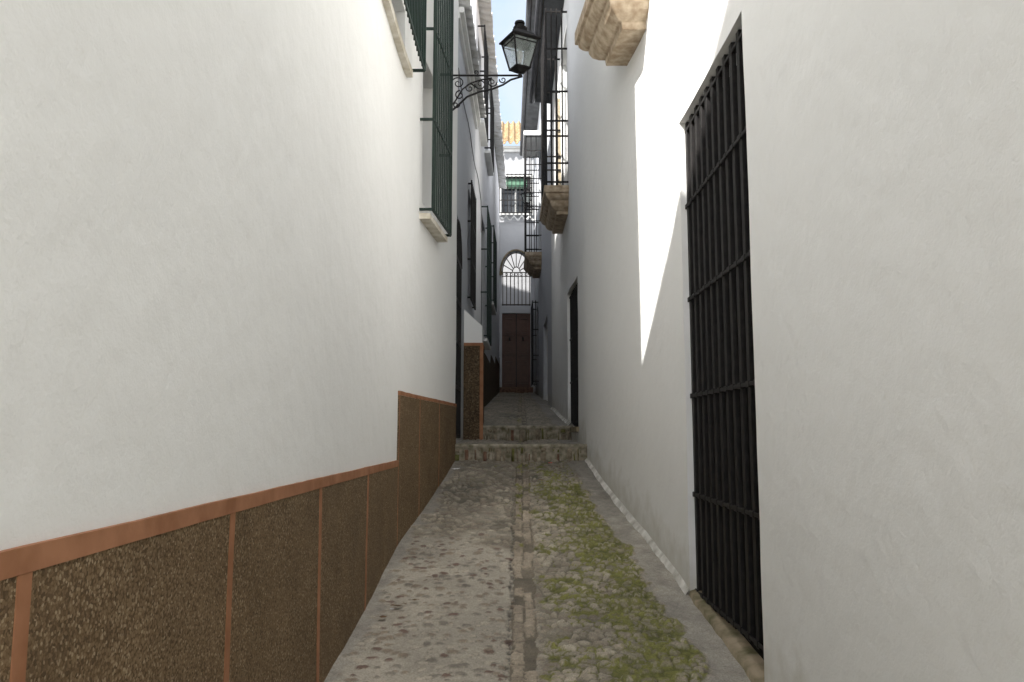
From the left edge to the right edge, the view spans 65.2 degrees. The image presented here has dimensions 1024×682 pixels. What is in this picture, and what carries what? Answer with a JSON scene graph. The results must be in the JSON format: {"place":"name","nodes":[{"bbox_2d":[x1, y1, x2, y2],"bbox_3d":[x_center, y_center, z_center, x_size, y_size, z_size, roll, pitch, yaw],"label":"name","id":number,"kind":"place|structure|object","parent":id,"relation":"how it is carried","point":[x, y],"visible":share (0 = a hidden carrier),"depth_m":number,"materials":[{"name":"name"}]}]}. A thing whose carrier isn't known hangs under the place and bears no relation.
{"place":"outdoors","nodes":[
{"label":"outdoors","id":0,"kind":"place"},
{"bbox_2d":[491,0,525,145],"label":"sky","id":1,"kind":"structure","parent":0,"point":[505,12],"materials":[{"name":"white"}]},
{"bbox_2d":[499,121,534,305],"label":"house","id":2,"kind":"structure","parent":0,"point":[511,203],"depth_m":26.81,"materials":[{"name":"paint"}]},
{"bbox_2d":[499,174,532,214],"bbox_3d":[0.130,-4.883,26.751,1.140,1.410,0.354,0,-7,0],"label":"window","id":3,"kind":"structure","parent":2,"relation":"in","point":[510,199],"depth_m":26.84,"materials":[{"name":"white paint"}]},
{"bbox_2d":[324,392,750,681],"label":"street paving","id":4,"kind":"structure","parent":0,"point":[561,573],"depth_m":5.14,"materials":[{"name":"grey stone"}]},
{"bbox_2d":[455,444,586,461],"bbox_3d":[0.080,1.277,9.021,1.560,0.240,0.243,0,-7,0],"label":"stone step","id":5,"kind":"object","parent":4,"relation":"on","point":[524,452],"visible":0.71,"depth_m":8.92,"materials":[{"name":"stone"}]},
{"bbox_2d":[483,425,572,441],"bbox_3d":[0.200,1.241,10.584,1.200,0.252,0.247,0,-7,0],"label":"stone step","id":6,"kind":"object","parent":4,"relation":"on","point":[522,433],"visible":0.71,"depth_m":10.49,"materials":[{"name":"stone"}]},
{"bbox_3d":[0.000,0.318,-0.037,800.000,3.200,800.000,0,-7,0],"label":"ground","id":7,"kind":"structure","parent":0,"visible":0},
{"bbox_2d":[0,0,458,681],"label":"house","id":8,"kind":"structure","parent":7,"relation":"on","point":[228,260],"depth_m":2.44,"materials":[{"name":"white paint"}]},
{"bbox_2d":[382,0,426,77],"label":"window","id":9,"kind":"structure","parent":8,"relation":"in","point":[416,10],"depth_m":6.37,"materials":[{"name":"green paint"}]},
{"bbox_2d":[419,0,453,241],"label":"window","id":10,"kind":"structure","parent":8,"relation":"in","point":[442,59],"depth_m":7.73,"materials":[{"name":"green paint"}]},
{"bbox_2d":[453,20,540,110],"bbox_3d":[-0.175,-3.058,8.891,0.963,1.100,0.420,2,-7,-15],"label":"street lamp","id":11,"kind":"object","parent":8,"relation":"attached to","point":[520,37],"visible":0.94,"depth_m":8.94,"materials":[{"name":"black metal"}]},
{"bbox_2d":[455,0,485,442],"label":"house","id":12,"kind":"structure","parent":7,"relation":"on","point":[468,58],"depth_m":10.64,"materials":[{"name":"white paint"}]},
{"bbox_2d":[455,219,461,437],"bbox_3d":[-0.664,-0.165,9.713,0.036,2.671,0.971,0,-7,1],"label":"door","id":13,"kind":"structure","parent":12,"relation":"in","point":[459,238],"depth_m":9.82,"materials":[{"name":"black wood"}]},
{"bbox_2d":[458,68,481,232],"bbox_3d":[-0.600,-2.628,12.007,0.016,0.783,4.966,0,-7,1],"label":"cable","id":14,"kind":"object","parent":12,"relation":"attached to","point":[471,146],"visible":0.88,"depth_m":11.90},
{"bbox_2d":[467,180,475,309],"bbox_3d":[-0.603,-1.384,11.788,0.091,1.740,0.923,0,-7,1],"label":"window","id":15,"kind":"structure","parent":12,"relation":"in","point":[472,258],"depth_m":11.67,"materials":[{"name":"black metal"}]},
{"bbox_2d":[463,310,484,439],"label":"pier","id":16,"kind":"structure","parent":7,"relation":"on","point":[473,391],"depth_m":10.55,"materials":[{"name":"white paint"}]},
{"bbox_2d":[470,0,506,406],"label":"house","id":17,"kind":"structure","parent":7,"relation":"on","point":[489,158],"depth_m":16.00,"materials":[{"name":"paint"}]},
{"bbox_2d":[478,25,488,146],"bbox_3d":[-0.563,-4.515,14.265,0.231,1.750,1.163,0,-7,1],"label":"window","id":18,"kind":"structure","parent":17,"relation":"in","point":[483,128],"depth_m":14.18,"materials":[{"name":"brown wood"}]},
{"bbox_2d":[481,205,491,349],"bbox_3d":[-0.537,-1.151,15.284,0.260,2.500,1.562,0,-7,0],"label":"window","id":19,"kind":"structure","parent":17,"relation":"in","point":[487,346],"depth_m":15.23,"materials":[{"name":"green paint"}]},
{"bbox_2d":[484,79,493,175],"bbox_3d":[-0.517,-4.432,16.722,0.231,1.550,1.463,0,-7,1],"label":"window","id":20,"kind":"structure","parent":17,"relation":"in","point":[489,154],"depth_m":16.49,"materials":[{"name":"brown wood"}]},
{"bbox_2d":[491,225,496,314],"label":"window","id":21,"kind":"structure","parent":17,"relation":"in","point":[494,304],"depth_m":17.71,"materials":[{"name":"green paint"}]},
{"bbox_2d":[499,215,534,392],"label":"gateway wall","id":22,"kind":"structure","parent":7,"relation":"on","point":[515,345],"depth_m":24.30,"materials":[{"name":"white plaster"},{"name":"brick"},{"name":"brown wood"}]},
{"bbox_2d":[502,314,530,386],"bbox_3d":[0.130,0.285,24.214,0.870,2.260,0.187,0,-7,0],"label":"door","id":23,"kind":"structure","parent":22,"relation":"in","point":[516,328],"depth_m":24.23,"materials":[{"name":"brown wood"}]},
{"bbox_2d":[520,0,551,407],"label":"house","id":24,"kind":"structure","parent":7,"relation":"on","point":[537,264],"depth_m":19.93,"materials":[{"name":"paint"}]},
{"bbox_2d":[520,187,537,208],"bbox_3d":[0.612,-3.860,22.445,0.722,0.880,0.315,2,-7,-15],"label":"street lamp","id":25,"kind":"object","parent":24,"relation":"attached to","point":[527,190],"visible":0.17,"depth_m":22.38,"materials":[{"name":"black metal"}]},
{"bbox_2d":[523,131,541,277],"bbox_3d":[0.572,-3.430,20.581,0.564,3.454,1.700,0,-7,0],"label":"window","id":26,"kind":"structure","parent":24,"relation":"in","point":[531,139],"depth_m":20.07,"materials":[{"name":"white paint"}]},
{"bbox_2d":[531,300,538,385],"bbox_3d":[0.645,0.087,22.288,0.192,2.250,1.324,0,-7,0],"label":"window","id":27,"kind":"structure","parent":24,"relation":"in","point":[535,302],"depth_m":21.72,"materials":[{"name":"green paint"}]},
{"bbox_2d":[546,326,547,400],"bbox_3d":[0.838,0.464,17.714,0.060,1.890,1.940,0,-7,0],"label":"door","id":28,"kind":"structure","parent":24,"relation":"in","point":[546,326],"depth_m":18.61,"materials":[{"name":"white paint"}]},
{"bbox_2d":[529,0,1023,681],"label":"house","id":29,"kind":"structure","parent":7,"relation":"on","point":[787,256],"depth_m":3.14,"materials":[{"name":"white paint"}]},
{"bbox_2d":[540,8,568,233],"bbox_3d":[0.675,-3.175,11.919,0.480,2.952,1.550,0,-7,0],"label":"window","id":30,"kind":"structure","parent":29,"relation":"in","point":[554,198],"depth_m":11.32,"materials":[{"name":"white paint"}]},
{"bbox_2d":[569,283,578,431],"bbox_3d":[0.841,0.216,10.520,0.189,1.950,1.450,0,-7,0],"label":"door","id":31,"kind":"structure","parent":29,"relation":"in","point":[573,298],"depth_m":10.61,"materials":[{"name":"brown wood"}]},
{"bbox_2d":[684,29,764,681],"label":"window","id":32,"kind":"structure","parent":29,"relation":"in","point":[728,593],"depth_m":4.47,"materials":[{"name":"black metal"}]}
]}

